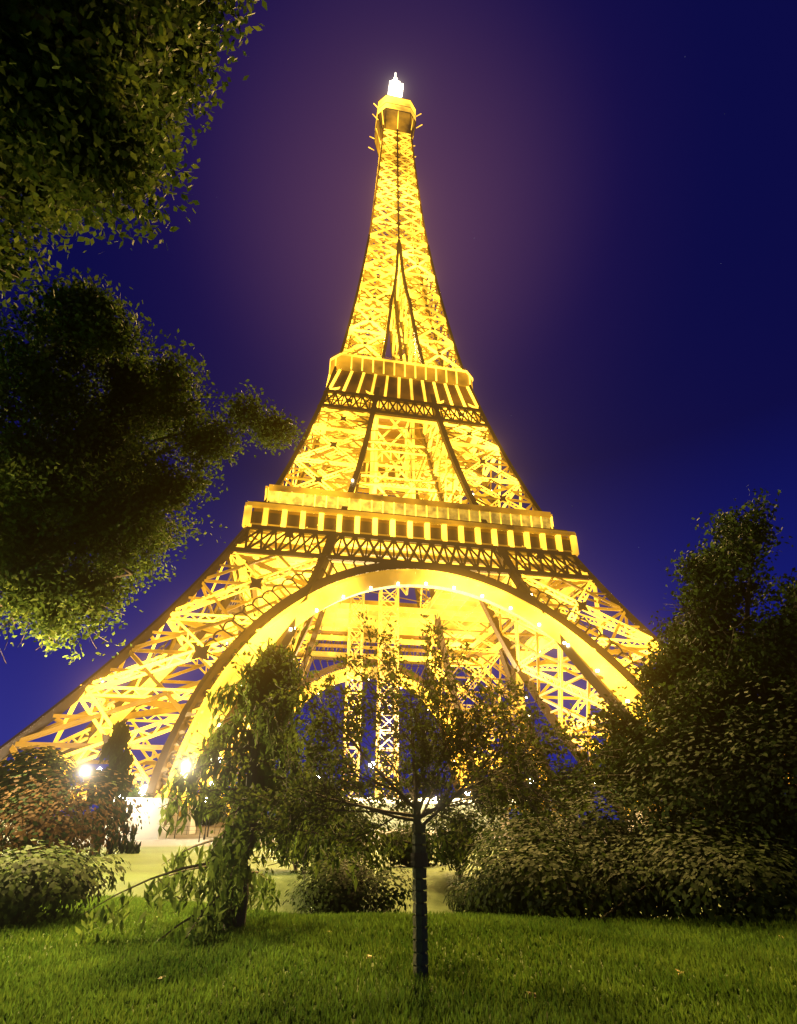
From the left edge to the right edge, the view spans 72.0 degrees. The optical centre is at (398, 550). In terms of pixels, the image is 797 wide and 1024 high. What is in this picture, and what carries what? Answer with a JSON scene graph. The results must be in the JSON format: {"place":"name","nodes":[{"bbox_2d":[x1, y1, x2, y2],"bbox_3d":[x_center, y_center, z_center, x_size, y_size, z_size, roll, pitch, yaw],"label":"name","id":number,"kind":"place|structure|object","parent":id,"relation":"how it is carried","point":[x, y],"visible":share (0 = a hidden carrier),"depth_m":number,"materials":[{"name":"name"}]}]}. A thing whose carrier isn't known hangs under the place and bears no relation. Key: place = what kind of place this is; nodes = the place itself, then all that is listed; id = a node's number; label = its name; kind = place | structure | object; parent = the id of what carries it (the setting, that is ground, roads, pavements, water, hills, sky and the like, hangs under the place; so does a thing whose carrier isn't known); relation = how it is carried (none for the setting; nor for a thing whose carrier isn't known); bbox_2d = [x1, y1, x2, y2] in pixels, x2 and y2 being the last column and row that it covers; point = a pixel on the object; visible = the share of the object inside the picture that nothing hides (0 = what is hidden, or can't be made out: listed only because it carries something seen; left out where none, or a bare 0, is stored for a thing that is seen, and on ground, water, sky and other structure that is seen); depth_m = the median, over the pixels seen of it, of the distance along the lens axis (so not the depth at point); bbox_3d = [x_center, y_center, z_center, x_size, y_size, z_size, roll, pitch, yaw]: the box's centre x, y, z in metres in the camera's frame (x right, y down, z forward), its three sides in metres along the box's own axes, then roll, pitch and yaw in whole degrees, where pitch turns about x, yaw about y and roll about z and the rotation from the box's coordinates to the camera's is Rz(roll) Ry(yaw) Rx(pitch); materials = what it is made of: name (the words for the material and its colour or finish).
{"place":"outdoors","nodes":[
{"label":"outdoors","id":0,"kind":"place"},
{"bbox_2d":[0,893,796,1023],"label":"grass","id":1,"kind":"structure","parent":0,"point":[264,935],"depth_m":5.21,"materials":[{"name":"green plant"}]},
{"bbox_2d":[0,818,796,1023],"bbox_3d":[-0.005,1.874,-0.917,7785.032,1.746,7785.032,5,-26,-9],"label":"ground","id":2,"kind":"structure","parent":0,"point":[146,862],"depth_m":20.18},
{"bbox_2d":[0,745,80,816],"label":"tree","id":3,"kind":"object","parent":2,"relation":"on","point":[24,762],"visible":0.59,"depth_m":39.15,"materials":[{"name":"green plant"}]},
{"bbox_2d":[0,839,131,927],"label":"shrub","id":4,"kind":"object","parent":2,"relation":"on","point":[29,894],"visible":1,"depth_m":8.53,"materials":[{"name":"green plant"}]},
{"bbox_2d":[0,760,154,863],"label":"bush","id":5,"kind":"object","parent":2,"relation":"on","point":[36,823],"visible":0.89,"depth_m":19.87,"materials":[{"name":"plant"}]},
{"bbox_2d":[74,767,89,814],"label":"lamp post","id":6,"kind":"object","parent":2,"relation":"on","point":[86,769],"visible":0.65,"depth_m":50.85,"materials":[{"name":"grey"}]},
{"bbox_2d":[74,789,93,815],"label":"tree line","id":7,"kind":"object","parent":2,"relation":"on","point":[82,802],"visible":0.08,"depth_m":315.75,"materials":[{"name":"green plant"}]},
{"bbox_2d":[73,718,140,854],"bbox_3d":[-19.224,16.235,37.032,3.779,9.349,4.557,-11,-28,22],"label":"tall conifer","id":8,"kind":"object","parent":2,"relation":"on","point":[121,761],"visible":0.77,"depth_m":36.57,"materials":[{"name":"green plant"}]},
{"bbox_2d":[0,0,266,307],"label":"overhead tree","id":9,"kind":"object","parent":2,"relation":"on","point":[87,87],"visible":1,"depth_m":5.87,"materials":[{"name":"green plant"}]},
{"bbox_2d":[127,781,151,797],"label":"tree","id":10,"kind":"object","parent":2,"relation":"on","point":[134,793],"visible":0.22,"depth_m":63.10,"materials":[{"name":"green plant"}]},
{"bbox_2d":[0,262,306,664],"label":"tree","id":11,"kind":"object","parent":2,"relation":"on","point":[90,472],"visible":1,"depth_m":10.69,"materials":[{"name":"green plant"}]},
{"bbox_2d":[174,762,189,838],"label":"lamp post","id":12,"kind":"object","parent":2,"relation":"on","point":[186,765],"visible":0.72,"depth_m":64.88,"materials":[{"name":"grey"}]},
{"bbox_2d":[194,797,228,832],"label":"tree","id":13,"kind":"object","parent":2,"relation":"on","point":[214,819],"visible":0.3,"depth_m":68.05,"materials":[{"name":"green plant"}]},
{"bbox_2d":[75,637,360,951],"bbox_3d":[-2.632,3.872,8.947,2.922,5.067,3.724,-21,-33,37],"label":"larch tree","id":14,"kind":"object","parent":2,"relation":"on","point":[233,887],"visible":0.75,"depth_m":8.79,"materials":[{"name":"green plant"}]},
{"bbox_2d":[259,751,334,873],"bbox_3d":[-4.630,11.443,24.484,4.085,5.304,5.271,5,-26,-9],"label":"dark shrub","id":15,"kind":"object","parent":2,"relation":"on","point":[296,865],"visible":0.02,"depth_m":23.21,"materials":[{"name":"green plant"}]},
{"bbox_2d":[4,787,661,840],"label":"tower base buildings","id":16,"kind":"structure","parent":2,"relation":"on","point":[148,831],"depth_m":60.73,"materials":[{"name":"grey"}]},
{"bbox_2d":[273,765,408,884],"bbox_3d":[-2.124,9.879,19.637,5.173,4.145,5.132,-10,-28,21],"label":"shrub","id":17,"kind":"object","parent":2,"relation":"on","point":[369,850],"visible":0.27,"depth_m":18.69,"materials":[{"name":"green plant"}]},
{"bbox_2d":[282,847,413,914],"bbox_3d":[-0.940,6.480,10.328,2.334,1.545,2.456,-14,-29,27],"label":"pond shrub","id":18,"kind":"object","parent":2,"relation":"on","point":[344,897],"visible":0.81,"depth_m":10.03,"materials":[{"name":"green plant"}]},
{"bbox_2d":[0,72,788,827],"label":"eiffel tower","id":19,"kind":"structure","parent":2,"relation":"on","point":[330,540],"depth_m":119.77,"materials":[{"name":"yellow metal"}]},
{"bbox_2d":[168,605,631,977],"bbox_3d":[-0.136,2.417,6.058,4.635,3.747,3.578,5,-26,-9],"label":"young tree","id":20,"kind":"object","parent":2,"relation":"on","point":[425,748],"visible":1,"depth_m":5.62,"materials":[{"name":"green plant"}]},
{"bbox_2d":[375,824,444,866],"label":"pond shrub","id":21,"kind":"object","parent":2,"relation":"on","point":[406,860],"visible":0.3,"depth_m":25.57,"materials":[{"name":"green plant"}]},
{"bbox_2d":[158,931,682,997],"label":"fallen leaves","id":22,"kind":"object","parent":2,"relation":"on","point":[526,991],"visible":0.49,"depth_m":4.83,"materials":[{"name":"brown plant"}]},
{"bbox_2d":[410,795,502,877],"bbox_3d":[2.184,11.332,21.718,3.592,3.040,3.900,5,-26,-9],"label":"pond shrub","id":23,"kind":"object","parent":2,"relation":"on","point":[445,856],"visible":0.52,"depth_m":21.03,"materials":[{"name":"green plant"}]},
{"bbox_2d":[474,776,509,829],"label":"tree","id":24,"kind":"object","parent":2,"relation":"on","point":[479,804],"visible":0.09,"depth_m":89.38,"materials":[{"name":"green plant"}]},
{"bbox_2d":[443,870,541,916],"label":"shrub","id":25,"kind":"object","parent":2,"relation":"on","point":[458,902],"visible":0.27,"depth_m":10.09,"materials":[{"name":"green plant"}]},
{"bbox_2d":[482,721,559,873],"bbox_3d":[3.717,8.091,16.615,2.405,6.227,2.048,5,-26,-9],"label":"shrub","id":26,"kind":"object","parent":2,"relation":"on","point":[529,816],"visible":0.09,"depth_m":16.54,"materials":[{"name":"green plant"}]},
{"bbox_2d":[466,804,627,916],"bbox_3d":[3.084,6.921,11.657,3.564,2.754,3.141,-21,-33,36],"label":"shrub","id":27,"kind":"object","parent":2,"relation":"on","point":[536,844],"visible":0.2,"depth_m":11.37,"materials":[{"name":"green plant"}]},
{"bbox_2d":[543,761,594,815],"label":"tree","id":28,"kind":"object","parent":2,"relation":"on","point":[562,774],"visible":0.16,"depth_m":79.95,"materials":[{"name":"green plant"}]},
{"bbox_2d":[448,824,720,923],"bbox_3d":[3.355,5.778,9.603,5.004,1.841,4.347,5,-26,-9],"label":"shrub","id":29,"kind":"object","parent":2,"relation":"on","point":[542,891],"visible":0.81,"depth_m":8.91,"materials":[{"name":"green plant"}]},
{"bbox_2d":[476,770,738,918],"bbox_3d":[4.583,6.485,11.786,5.036,3.455,4.744,-22,-33,37],"label":"shrub","id":30,"kind":"object","parent":2,"relation":"on","point":[602,822],"visible":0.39,"depth_m":11.24,"materials":[{"name":"green plant"}]},
{"bbox_2d":[593,738,653,830],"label":"tree","id":31,"kind":"object","parent":2,"relation":"on","point":[626,802],"visible":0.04,"depth_m":66.94,"materials":[{"name":"green plant"}]},
{"bbox_2d":[555,488,796,913],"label":"tree","id":32,"kind":"object","parent":2,"relation":"on","point":[706,648],"visible":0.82,"depth_m":13.31,"materials":[{"name":"green plant"}]},
{"bbox_2d":[563,810,796,928],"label":"shrub","id":33,"kind":"object","parent":2,"relation":"on","point":[731,899],"visible":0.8,"depth_m":8.25,"materials":[{"name":"green plant"}]},
{"bbox_2d":[608,660,796,910],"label":"shrub","id":34,"kind":"object","parent":2,"relation":"on","point":[719,811],"visible":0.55,"depth_m":10.60,"materials":[{"name":"green plant"}]},
{"bbox_2d":[709,714,796,903],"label":"shrub","id":35,"kind":"object","parent":2,"relation":"on","point":[788,801],"visible":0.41,"depth_m":10.47,"materials":[{"name":"green plant"}]},
{"bbox_2d":[0,0,796,819],"label":"sky","id":36,"kind":"structure","parent":0,"point":[608,188],"materials":[{"name":"blue"}]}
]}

